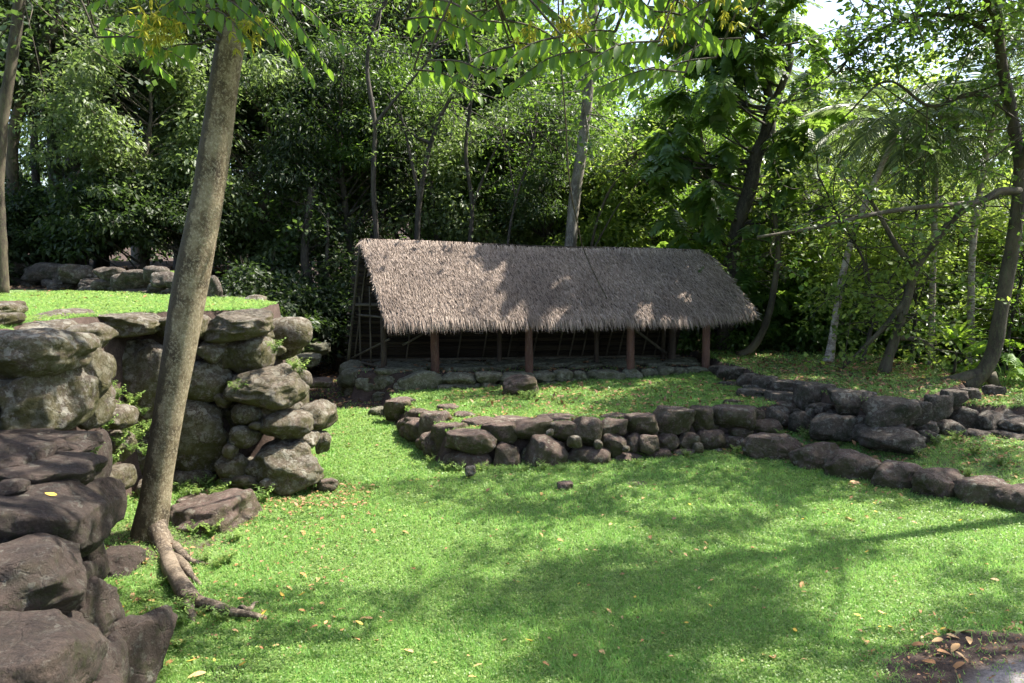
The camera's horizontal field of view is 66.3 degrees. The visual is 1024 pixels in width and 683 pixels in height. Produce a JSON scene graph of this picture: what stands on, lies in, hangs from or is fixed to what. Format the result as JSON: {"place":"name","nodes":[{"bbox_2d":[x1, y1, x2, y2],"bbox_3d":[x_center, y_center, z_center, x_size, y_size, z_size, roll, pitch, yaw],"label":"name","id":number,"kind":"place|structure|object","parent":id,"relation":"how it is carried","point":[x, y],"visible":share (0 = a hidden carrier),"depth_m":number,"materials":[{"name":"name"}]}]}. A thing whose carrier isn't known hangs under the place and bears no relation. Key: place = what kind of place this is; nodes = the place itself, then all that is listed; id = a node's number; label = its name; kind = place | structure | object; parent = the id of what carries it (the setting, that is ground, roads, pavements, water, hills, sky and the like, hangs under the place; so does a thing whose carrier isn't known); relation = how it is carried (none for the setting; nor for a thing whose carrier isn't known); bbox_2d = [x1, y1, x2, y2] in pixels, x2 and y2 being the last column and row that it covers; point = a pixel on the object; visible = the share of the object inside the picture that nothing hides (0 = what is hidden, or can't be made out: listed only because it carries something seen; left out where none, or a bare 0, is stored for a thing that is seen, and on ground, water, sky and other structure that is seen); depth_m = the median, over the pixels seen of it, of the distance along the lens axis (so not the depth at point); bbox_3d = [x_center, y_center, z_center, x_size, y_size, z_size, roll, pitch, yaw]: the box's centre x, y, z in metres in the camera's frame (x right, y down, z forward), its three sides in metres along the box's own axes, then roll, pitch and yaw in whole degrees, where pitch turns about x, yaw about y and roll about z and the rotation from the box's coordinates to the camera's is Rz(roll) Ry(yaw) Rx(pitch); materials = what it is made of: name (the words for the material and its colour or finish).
{"place":"outdoors","nodes":[
{"label":"outdoors","id":0,"kind":"place"},
{"bbox_2d":[0,219,1023,682],"bbox_3d":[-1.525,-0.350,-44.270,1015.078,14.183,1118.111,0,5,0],"label":"ground","id":1,"kind":"structure","parent":0,"point":[944,665],"depth_m":7.06,"materials":[{"name":"green plant"}]},
{"bbox_2d":[6,213,78,284],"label":"shrub","id":2,"kind":"object","parent":1,"relation":"on","point":[30,257],"visible":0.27,"depth_m":18.36,"materials":[{"name":"green plant"}]},
{"bbox_2d":[5,171,81,263],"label":"shrub","id":3,"kind":"object","parent":1,"relation":"on","point":[25,202],"visible":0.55,"depth_m":18.57,"materials":[{"name":"green plant"}]},
{"bbox_2d":[0,0,130,261],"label":"forest tree","id":4,"kind":"object","parent":1,"relation":"on","point":[12,151],"visible":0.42,"depth_m":18.95,"materials":[{"name":"green plant"}]},
{"bbox_2d":[1,0,136,242],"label":"forest tree","id":5,"kind":"object","parent":1,"relation":"on","point":[35,175],"visible":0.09,"depth_m":20.55,"materials":[{"name":"green plant"}]},
{"bbox_2d":[0,0,146,201],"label":"forest tree","id":6,"kind":"object","parent":1,"relation":"on","point":[19,84],"visible":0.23,"depth_m":19.15,"materials":[{"name":"green plant"}]},
{"bbox_2d":[14,206,134,265],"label":"shrub","id":7,"kind":"object","parent":1,"relation":"on","point":[56,255],"visible":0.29,"depth_m":18.29,"materials":[{"name":"green plant"}]},
{"bbox_2d":[3,0,147,264],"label":"forest tree","id":8,"kind":"object","parent":1,"relation":"on","point":[78,165],"visible":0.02,"depth_m":22.77,"materials":[{"name":"green plant"}]},
{"bbox_2d":[0,0,163,292],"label":"edge tree","id":9,"kind":"object","parent":1,"relation":"on","point":[19,8],"visible":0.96,"depth_m":14.16,"materials":[{"name":"green plant"}]},
{"bbox_2d":[0,428,177,682],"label":"boulder steps","id":10,"kind":"object","parent":1,"relation":"on","point":[63,619],"visible":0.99,"depth_m":4.58,"materials":[{"name":"grey stone"}]},
{"bbox_2d":[0,0,177,268],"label":"forest tree","id":11,"kind":"object","parent":1,"relation":"on","point":[98,262],"visible":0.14,"depth_m":20.44,"materials":[{"name":"green plant"}]},
{"bbox_2d":[8,1,205,265],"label":"forest tree","id":12,"kind":"object","parent":1,"relation":"on","point":[80,108],"visible":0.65,"depth_m":17.43,"materials":[{"name":"green plant"}]},
{"bbox_2d":[29,142,188,269],"bbox_3d":[-9.074,-2.968,18.201,3.773,3.544,4.063,1,5,14],"label":"shrub","id":13,"kind":"object","parent":1,"relation":"on","point":[97,199],"visible":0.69,"depth_m":17.29,"materials":[{"name":"green plant"}]},
{"bbox_2d":[8,261,226,296],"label":"stone wall","id":14,"kind":"structure","parent":1,"relation":"on","point":[147,279],"depth_m":16.16,"materials":[{"name":"grey stone"}]},
{"bbox_2d":[106,545,145,578],"bbox_3d":[-3.346,1.900,6.708,0.343,0.238,0.570,0,5,0],"label":"loose rock","id":15,"kind":"object","parent":1,"relation":"on","point":[126,559],"visible":0.62,"depth_m":6.62,"materials":[{"name":"grey stone"}]},
{"bbox_2d":[81,80,203,263],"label":"forest tree","id":16,"kind":"object","parent":1,"relation":"on","point":[133,253],"visible":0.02,"depth_m":29.39,"materials":[{"name":"green plant"}]},
{"bbox_2d":[0,295,337,496],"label":"stone wall","id":17,"kind":"structure","parent":1,"relation":"on","point":[58,374],"depth_m":8.74,"materials":[{"name":"grey stone"}]},
{"bbox_2d":[157,596,194,627],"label":"weed","id":18,"kind":"object","parent":1,"relation":"on","point":[180,620],"visible":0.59,"depth_m":5.74,"materials":[{"name":"green plant"}]},
{"bbox_2d":[108,171,251,270],"bbox_3d":[-7.696,-2.628,18.107,3.088,2.694,2.868,1,5,9],"label":"shrub","id":19,"kind":"object","parent":1,"relation":"on","point":[179,222],"visible":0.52,"depth_m":17.56,"materials":[{"name":"green plant"}]},
{"bbox_2d":[79,0,329,271],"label":"forest tree","id":20,"kind":"object","parent":1,"relation":"on","point":[205,30],"visible":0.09,"depth_m":20.03,"materials":[{"name":"green plant"}]},
{"bbox_2d":[169,488,262,534],"bbox_3d":[-3.067,1.796,7.936,0.899,0.513,0.865,0,5,0],"label":"loose rock","id":21,"kind":"object","parent":1,"relation":"on","point":[234,508],"visible":0.69,"depth_m":7.73,"materials":[{"name":"grey stone"}]},
{"bbox_2d":[132,40,350,281],"bbox_3d":[-6.904,-3.120,20.282,5.604,8.159,5.920,1,5,12],"label":"forest tree","id":22,"kind":"object","parent":1,"relation":"on","point":[244,239],"visible":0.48,"depth_m":19.29,"materials":[{"name":"green plant"}]},
{"bbox_2d":[215,255,292,316],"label":"shrub","id":23,"kind":"object","parent":1,"relation":"on","point":[236,284],"visible":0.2,"depth_m":16.98,"materials":[{"name":"green plant"}]},
{"bbox_2d":[206,0,355,266],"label":"forest tree","id":24,"kind":"object","parent":1,"relation":"on","point":[259,86],"visible":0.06,"depth_m":20.47,"materials":[{"name":"green plant"}]},
{"bbox_2d":[199,0,370,272],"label":"forest tree","id":25,"kind":"object","parent":1,"relation":"on","point":[323,19],"visible":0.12,"depth_m":21.71,"materials":[{"name":"green plant"}]},
{"bbox_2d":[228,249,350,341],"bbox_3d":[-5.455,-0.479,18.039,3.503,3.290,3.772,1,5,10],"label":"shrub","id":26,"kind":"object","parent":1,"relation":"on","point":[284,289],"visible":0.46,"depth_m":17.64,"materials":[{"name":"green plant"}]},
{"bbox_2d":[243,159,355,274],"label":"forest tree","id":27,"kind":"object","parent":1,"relation":"on","point":[265,201],"visible":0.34,"depth_m":19.39,"materials":[{"name":"green plant"}]},
{"bbox_2d":[296,352,321,367],"bbox_3d":[-4.092,0.376,15.689,0.582,0.283,0.504,0,5,0],"label":"loose rock","id":28,"kind":"object","parent":1,"relation":"on","point":[315,359],"visible":0.74,"depth_m":15.54,"materials":[{"name":"grey stone"}]},
{"bbox_2d":[236,157,394,370],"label":"forest tree","id":29,"kind":"object","parent":1,"relation":"on","point":[305,250],"visible":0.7,"depth_m":18.74,"materials":[{"name":"green plant"}]},
{"bbox_2d":[302,342,330,355],"bbox_3d":[-4.251,0.164,17.082,0.616,0.308,0.607,0,5,0],"label":"loose rock","id":30,"kind":"object","parent":1,"relation":"on","point":[322,348],"visible":0.64,"depth_m":16.85,"materials":[{"name":"grey stone"}]},
{"bbox_2d":[310,377,332,387],"bbox_3d":[-3.710,0.802,15.039,0.540,0.188,0.606,0,5,0],"label":"loose rock","id":31,"kind":"object","parent":1,"relation":"on","point":[322,382],"visible":0.73,"depth_m":14.86,"materials":[{"name":"grey stone"}]},
{"bbox_2d":[208,0,436,337],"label":"forest tree","id":32,"kind":"object","parent":1,"relation":"on","point":[249,149],"visible":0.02,"depth_m":23.33,"materials":[{"name":"green plant"}]},
{"bbox_2d":[292,250,357,362],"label":"shrub","id":33,"kind":"object","parent":1,"relation":"on","point":[343,295],"visible":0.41,"depth_m":18.18,"materials":[{"name":"green plant"}]},
{"bbox_2d":[317,477,338,492],"bbox_3d":[-2.135,1.665,9.092,0.260,0.161,0.242,0,5,0],"label":"loose rock","id":34,"kind":"object","parent":1,"relation":"on","point":[331,484],"visible":0.91,"depth_m":9.00,"materials":[{"name":"grey stone"}]},
{"bbox_2d":[5,37,671,276],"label":"wood","id":35,"kind":"object","parent":1,"relation":"on","point":[637,67],"visible":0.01,"depth_m":45.41,"materials":[{"name":"green plant"}]},
{"bbox_2d":[240,24,450,355],"bbox_3d":[-4.270,-3.542,20.647,5.384,8.883,5.686,0,5,3],"label":"forest tree","id":36,"kind":"object","parent":1,"relation":"on","point":[301,144],"visible":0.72,"depth_m":19.21,"materials":[{"name":"green plant"}]},
{"bbox_2d":[250,0,495,238],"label":"forest tree","id":37,"kind":"object","parent":1,"relation":"on","point":[371,38],"visible":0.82,"depth_m":18.07,"materials":[{"name":"green plant"}]},
{"bbox_2d":[337,186,409,252],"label":"forest tree","id":38,"kind":"object","parent":1,"relation":"on","point":[382,233],"visible":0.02,"depth_m":33.88,"materials":[{"name":"green plant"}]},
{"bbox_2d":[302,54,501,239],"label":"forest tree","id":39,"kind":"object","parent":1,"relation":"on","point":[350,151],"visible":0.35,"depth_m":19.75,"materials":[{"name":"green plant"}]},
{"bbox_2d":[373,2,453,239],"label":"forest tree","id":40,"kind":"object","parent":1,"relation":"on","point":[403,28],"visible":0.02,"depth_m":31.33,"materials":[{"name":"green plant"}]},
{"bbox_2d":[80,0,760,622],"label":"leaning tree","id":41,"kind":"object","parent":1,"relation":"on","point":[234,22],"visible":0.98,"depth_m":6.54,"materials":[{"name":"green plant"}]},
{"bbox_2d":[558,0,606,298],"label":"hanging vine","id":42,"kind":"object","parent":41,"relation":"hanging from","point":[568,169],"visible":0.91,"depth_m":13.27,"materials":[{"name":"brown plant"}]},
{"bbox_2d":[332,131,509,242],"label":"forest tree","id":43,"kind":"object","parent":1,"relation":"on","point":[433,206],"visible":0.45,"depth_m":19.45,"materials":[{"name":"green plant"}]},
{"bbox_2d":[307,0,548,239],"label":"forest tree","id":44,"kind":"object","parent":1,"relation":"on","point":[396,15],"visible":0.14,"depth_m":23.59,"materials":[{"name":"green plant"}]},
{"bbox_2d":[349,16,559,239],"bbox_3d":[-1.328,-3.579,18.504,4.936,8.726,3.161,0,5,0],"label":"forest tree","id":45,"kind":"object","parent":1,"relation":"on","point":[419,188],"visible":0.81,"depth_m":18.39,"materials":[{"name":"green plant"}]},
{"bbox_2d":[364,107,558,244],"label":"forest tree","id":46,"kind":"object","parent":1,"relation":"on","point":[480,233],"visible":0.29,"depth_m":19.68,"materials":[{"name":"green plant"}]},
{"bbox_2d":[401,14,555,241],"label":"forest tree","id":47,"kind":"object","parent":1,"relation":"on","point":[472,199],"visible":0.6,"depth_m":18.84,"materials":[{"name":"green plant"}]},
{"bbox_2d":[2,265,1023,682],"bbox_3d":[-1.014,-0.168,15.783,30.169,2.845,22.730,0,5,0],"label":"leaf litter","id":48,"kind":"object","parent":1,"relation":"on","point":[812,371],"visible":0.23,"depth_m":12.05,"materials":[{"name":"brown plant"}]},
{"bbox_2d":[502,374,538,395],"bbox_3d":[0.148,0.798,13.734,0.654,0.451,0.562,0,5,0],"label":"loose rock","id":49,"kind":"object","parent":1,"relation":"on","point":[513,384],"visible":0.75,"depth_m":13.52,"materials":[{"name":"grey stone"}]},
{"bbox_2d":[337,357,709,401],"bbox_3d":[0.148,0.855,15.921,7.717,0.944,2.955,0,5,0],"label":"stone foundation","id":50,"kind":"object","parent":1,"relation":"on","point":[420,378],"visible":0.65,"depth_m":15.16,"materials":[{"name":"grey stone"}]},
{"bbox_2d":[344,238,759,372],"bbox_3d":[0.804,-0.696,15.657,8.434,2.718,2.484,-1,5,-7],"label":"thatched shelter","id":51,"kind":"object","parent":50,"relation":"on","point":[433,302],"visible":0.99,"depth_m":15.47,"materials":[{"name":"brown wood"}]},
{"bbox_2d":[422,0,632,161],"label":"forest tree","id":52,"kind":"object","parent":1,"relation":"on","point":[553,6],"visible":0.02,"depth_m":25.51,"materials":[{"name":"green plant"}]},
{"bbox_2d":[434,0,626,244],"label":"forest tree","id":53,"kind":"object","parent":1,"relation":"on","point":[546,86],"visible":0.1,"depth_m":22.90,"materials":[{"name":"green plant"}]},
{"bbox_2d":[434,1,634,201],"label":"forest tree","id":54,"kind":"object","parent":1,"relation":"on","point":[610,72],"visible":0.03,"depth_m":28.00,"materials":[{"name":"green plant"}]},
{"bbox_2d":[465,85,611,243],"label":"forest tree","id":55,"kind":"object","parent":1,"relation":"on","point":[535,113],"visible":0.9,"depth_m":18.58,"materials":[{"name":"green plant"}]},
{"bbox_2d":[450,83,627,245],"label":"forest tree","id":56,"kind":"object","parent":1,"relation":"on","point":[547,182],"visible":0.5,"depth_m":19.82,"materials":[{"name":"green plant"}]},
{"bbox_2d":[482,0,654,245],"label":"forest tree","id":57,"kind":"object","parent":1,"relation":"on","point":[584,121],"visible":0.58,"depth_m":18.16,"materials":[{"name":"green plant"}]},
{"bbox_2d":[383,396,801,468],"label":"stone wall","id":58,"kind":"structure","parent":1,"relation":"on","point":[594,440],"depth_m":10.79,"materials":[{"name":"grey stone"}]},
{"bbox_2d":[518,134,682,247],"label":"forest tree","id":59,"kind":"object","parent":1,"relation":"on","point":[618,239],"visible":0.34,"depth_m":19.66,"materials":[{"name":"green plant"}]},
{"bbox_2d":[534,73,692,244],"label":"forest tree","id":60,"kind":"object","parent":1,"relation":"on","point":[616,100],"visible":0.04,"depth_m":25.14,"materials":[{"name":"green plant"}]},
{"bbox_2d":[564,95,704,246],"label":"forest tree","id":61,"kind":"object","parent":1,"relation":"on","point":[625,169],"visible":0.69,"depth_m":18.61,"materials":[{"name":"green plant"}]},
{"bbox_2d":[582,111,742,246],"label":"forest tree","id":62,"kind":"object","parent":1,"relation":"on","point":[635,214],"visible":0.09,"depth_m":21.19,"materials":[{"name":"green plant"}]},
{"bbox_2d":[610,77,768,263],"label":"forest tree","id":63,"kind":"object","parent":1,"relation":"on","point":[687,121],"visible":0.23,"depth_m":19.57,"materials":[{"name":"green plant"}]},
{"bbox_2d":[676,292,787,355],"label":"shrub","id":64,"kind":"object","parent":1,"relation":"on","point":[690,342],"visible":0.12,"depth_m":17.29,"materials":[{"name":"green plant"}]},
{"bbox_2d":[682,246,811,350],"bbox_3d":[5.547,-0.610,19.371,4.102,3.579,3.810,2,6,22],"label":"shrub","id":65,"kind":"object","parent":1,"relation":"on","point":[756,272],"visible":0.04,"depth_m":18.51,"materials":[{"name":"green plant"}]},
{"bbox_2d":[631,0,877,350],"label":"breadfruit tree","id":66,"kind":"object","parent":1,"relation":"on","point":[721,95],"visible":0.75,"depth_m":16.45,"materials":[{"name":"green plant"}]},
{"bbox_2d":[709,180,876,355],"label":"tree","id":67,"kind":"object","parent":1,"relation":"on","point":[753,346],"visible":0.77,"depth_m":16.34,"materials":[{"name":"green plant"}]},
{"bbox_2d":[696,66,909,349],"bbox_3d":[6.135,-2.530,18.096,4.344,6.992,4.114,0,5,0],"label":"tree","id":68,"kind":"object","parent":1,"relation":"on","point":[843,188],"visible":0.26,"depth_m":17.47,"materials":[{"name":"green plant"}]},
{"bbox_2d":[734,242,879,352],"bbox_3d":[6.650,-0.526,18.189,3.946,3.706,4.248,4,7,39],"label":"shrub","id":69,"kind":"object","parent":1,"relation":"on","point":[818,337],"visible":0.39,"depth_m":17.09,"materials":[{"name":"green plant"}]},
{"bbox_2d":[707,69,922,244],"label":"coconut palm","id":70,"kind":"object","parent":1,"relation":"on","point":[838,100],"visible":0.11,"depth_m":20.80,"materials":[{"name":"green plant"}]},
{"bbox_2d":[711,166,927,285],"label":"forest tree","id":71,"kind":"object","parent":1,"relation":"on","point":[812,277],"visible":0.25,"depth_m":17.66,"materials":[{"name":"green plant"}]},
{"bbox_2d":[741,133,909,329],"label":"tree","id":72,"kind":"object","parent":1,"relation":"on","point":[840,191],"visible":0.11,"depth_m":17.45,"materials":[{"name":"green plant"}]},
{"bbox_2d":[707,43,970,222],"bbox_3d":[10.010,-4.176,24.357,7.416,9.550,7.491,5,7,42],"label":"forest tree","id":73,"kind":"object","parent":1,"relation":"on","point":[890,99],"visible":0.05,"depth_m":22.82,"materials":[{"name":"green plant"}]},
{"bbox_2d":[708,365,1006,454],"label":"stone wall","id":74,"kind":"structure","parent":1,"relation":"on","point":[883,423],"depth_m":10.90,"materials":[{"name":"grey stone"}]},
{"bbox_2d":[773,247,948,356],"bbox_3d":[7.729,-0.402,17.735,3.762,3.533,4.050,1,5,12],"label":"shrub","id":75,"kind":"object","parent":1,"relation":"on","point":[886,340],"visible":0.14,"depth_m":16.75,"materials":[{"name":"green plant"}]},
{"bbox_2d":[746,126,986,361],"bbox_3d":[6.658,-1.733,15.302,3.887,4.368,3.755,0,5,0],"label":"tree","id":76,"kind":"object","parent":1,"relation":"on","point":[850,278],"visible":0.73,"depth_m":14.80,"materials":[{"name":"green plant"}]},
{"bbox_2d":[741,432,1023,512],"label":"stone edging","id":77,"kind":"object","parent":1,"relation":"on","point":[832,459],"visible":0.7,"depth_m":9.35,"materials":[{"name":"grey stone"}]},
{"bbox_2d":[757,0,1023,387],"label":"curved tree","id":78,"kind":"object","parent":1,"relation":"on","point":[983,371],"visible":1,"depth_m":12.45,"materials":[{"name":"green plant"}]},
{"bbox_2d":[787,189,1002,333],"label":"forest tree","id":79,"kind":"object","parent":1,"relation":"on","point":[882,233],"visible":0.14,"depth_m":17.37,"materials":[{"name":"green plant"}]},
{"bbox_2d":[793,80,1007,362],"bbox_3d":[7.305,-2.198,14.983,3.852,5.263,3.911,0,5,0],"label":"coconut palm","id":80,"kind":"object","parent":1,"relation":"on","point":[889,143],"visible":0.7,"depth_m":14.67,"materials":[{"name":"green plant"}]},
{"bbox_2d":[824,251,985,362],"bbox_3d":[8.607,-0.439,17.981,4.081,3.560,3.790,0,5,-5],"label":"shrub","id":81,"kind":"object","parent":1,"relation":"on","point":[939,315],"visible":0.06,"depth_m":16.86,"materials":[{"name":"green plant"}]},
{"bbox_2d":[839,72,984,359],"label":"tree","id":82,"kind":"object","parent":1,"relation":"on","point":[913,255],"visible":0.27,"depth_m":15.76,"materials":[{"name":"green plant"}]},
{"bbox_2d":[803,138,1023,375],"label":"tree","id":83,"kind":"object","parent":1,"relation":"on","point":[899,314],"visible":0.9,"depth_m":13.51,"materials":[{"name":"green plant"}]},
{"bbox_2d":[831,103,1020,365],"bbox_3d":[8.622,-1.766,16.096,3.648,5.762,3.733,0,5,0],"label":"coconut palm","id":84,"kind":"object","parent":1,"relation":"on","point":[961,139],"visible":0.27,"depth_m":15.63,"materials":[{"name":"green plant"}]},
{"bbox_2d":[858,210,1002,273],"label":"forest tree","id":85,"kind":"object","parent":1,"relation":"on","point":[952,236],"visible":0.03,"depth_m":21.81,"materials":[{"name":"green plant"}]},
{"bbox_2d":[845,72,1023,243],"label":"forest tree","id":86,"kind":"object","parent":1,"relation":"on","point":[1002,136],"visible":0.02,"depth_m":25.66,"materials":[{"name":"green plant"}]},
{"bbox_2d":[856,204,1023,320],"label":"forest tree","id":87,"kind":"object","parent":1,"relation":"on","point":[982,235],"visible":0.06,"depth_m":18.08,"materials":[{"name":"green plant"}]},
{"bbox_2d":[883,33,1023,366],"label":"coconut palm","id":88,"kind":"object","parent":1,"relation":"on","point":[973,243],"visible":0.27,"depth_m":15.34,"materials":[{"name":"green plant"}]},
{"bbox_2d":[919,317,987,373],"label":"ti plant","id":89,"kind":"object","parent":1,"relation":"on","point":[962,334],"visible":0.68,"depth_m":14.56,"materials":[{"name":"green plant"}]},
{"bbox_2d":[900,142,1023,363],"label":"tree","id":90,"kind":"object","parent":1,"relation":"on","point":[958,246],"visible":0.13,"depth_m":17.66,"materials":[{"name":"green plant"}]},
{"bbox_2d":[905,172,1023,284],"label":"forest tree","id":91,"kind":"object","parent":1,"relation":"on","point":[987,255],"visible":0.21,"depth_m":17.75,"materials":[{"name":"green plant"}]},
{"bbox_2d":[906,202,1023,375],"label":"tree","id":92,"kind":"object","parent":1,"relation":"on","point":[1014,305],"visible":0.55,"depth_m":14.43,"materials":[{"name":"green plant"}]},
{"bbox_2d":[917,271,1016,364],"bbox_3d":[10.467,-0.188,17.876,3.372,2.942,3.132,-2,6,-20],"label":"shrub","id":93,"kind":"object","parent":1,"relation":"on","point":[963,286],"visible":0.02,"depth_m":16.99,"materials":[{"name":"green plant"}]},
{"bbox_2d":[912,255,1023,365],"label":"shrub","id":94,"kind":"object","parent":1,"relation":"on","point":[947,347],"visible":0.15,"depth_m":16.62,"materials":[{"name":"green plant"}]},
{"bbox_2d":[942,409,1023,440],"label":"stone wall","id":95,"kind":"structure","parent":1,"relation":"on","point":[1009,423],"depth_m":11.09,"materials":[{"name":"grey stone"}]},
{"bbox_2d":[945,283,1023,366],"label":"shrub","id":96,"kind":"object","parent":1,"relation":"on","point":[983,323],"visible":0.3,"depth_m":15.79,"materials":[{"name":"green plant"}]},
{"bbox_2d":[960,139,1023,238],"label":"forest tree","id":97,"kind":"object","parent":1,"relation":"on","point":[1010,166],"visible":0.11,"depth_m":21.24,"materials":[{"name":"green plant"}]},
{"bbox_2d":[961,339,1023,383],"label":"lobed leaf plant","id":98,"kind":"object","parent":1,"relation":"on","point":[1009,356],"visible":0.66,"depth_m":13.49,"materials":[{"name":"green plant"}]},
{"bbox_2d":[974,360,1023,386],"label":"lobed leaf plant","id":99,"kind":"object","parent":1,"relation":"on","point":[1020,373],"visible":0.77,"depth_m":12.92,"materials":[{"name":"green plant"}]},
{"bbox_2d":[8,0,1023,193],"label":"sky","id":100,"kind":"structure","parent":0,"point":[816,17],"materials":[{"name":"white"}]},
{"bbox_2d":[922,1,1023,126],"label":"tree","id":101,"kind":"object","parent":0,"point":[990,40],"visible":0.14,"depth_m":25.35,"materials":[{"name":"green plant"}]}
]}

